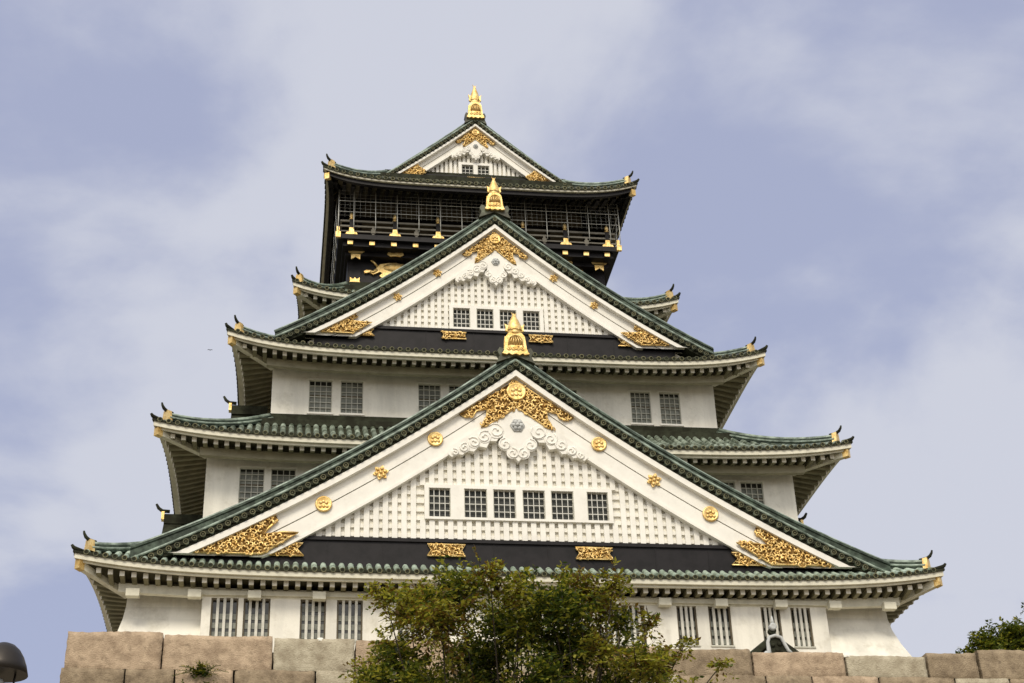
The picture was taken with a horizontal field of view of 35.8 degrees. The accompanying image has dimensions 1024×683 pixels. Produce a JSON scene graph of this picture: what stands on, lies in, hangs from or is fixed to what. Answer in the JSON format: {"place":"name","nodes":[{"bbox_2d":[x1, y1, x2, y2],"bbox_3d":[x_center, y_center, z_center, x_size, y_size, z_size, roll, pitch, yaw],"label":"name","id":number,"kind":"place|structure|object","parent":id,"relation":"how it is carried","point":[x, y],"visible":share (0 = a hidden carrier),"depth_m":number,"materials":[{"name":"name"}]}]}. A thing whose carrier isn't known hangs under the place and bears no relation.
{"place":"outdoors","nodes":[
{"label":"outdoors","id":0,"kind":"place"},
{"bbox_2d":[0,0,1023,682],"label":"sky","id":1,"kind":"structure","parent":0,"point":[836,185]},
{"bbox_2d":[750,616,798,652],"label":"gate roof","id":2,"kind":"structure","parent":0,"point":[773,642],"depth_m":52.58,"materials":[{"name":"green tile"}]},
{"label":"terrace","id":3,"kind":"structure","parent":0,"visible":0},
{"bbox_2d":[955,616,1023,653],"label":"round tree","id":4,"kind":"object","parent":3,"relation":"on","point":[1010,636],"visible":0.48,"depth_m":62.19,"materials":[{"name":"green plant"}]},
{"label":"stone base","id":5,"kind":"object","parent":3,"relation":"on","visible":0},
{"bbox_2d":[71,86,945,656],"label":"castle tower","id":6,"kind":"structure","parent":5,"relation":"on","point":[465,354],"depth_m":62.78,"materials":[{"name":"white paint"}]},
{"bbox_3d":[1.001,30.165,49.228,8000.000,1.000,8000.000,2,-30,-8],"label":"ground","id":7,"kind":"structure","parent":0,"visible":0},
{"bbox_2d":[0,642,27,682],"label":"street lamp","id":8,"kind":"object","parent":7,"relation":"on","point":[13,667],"visible":1,"depth_m":14.83,"materials":[{"name":"metal"}]},
{"bbox_2d":[338,546,738,682],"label":"leafy tree","id":9,"kind":"object","parent":7,"relation":"on","point":[523,622],"visible":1,"depth_m":32.46,"materials":[{"name":"green plant"}]},
{"bbox_2d":[60,631,1023,682],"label":"stone wall","id":10,"kind":"structure","parent":7,"relation":"on","point":[124,657],"depth_m":42.07,"materials":[{"name":"brown stone"}]},
{"bbox_2d":[172,660,228,682],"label":"plant","id":11,"kind":"object","parent":10,"relation":"attached to","point":[201,670],"depth_m":41.21,"materials":[{"name":"green plant"}]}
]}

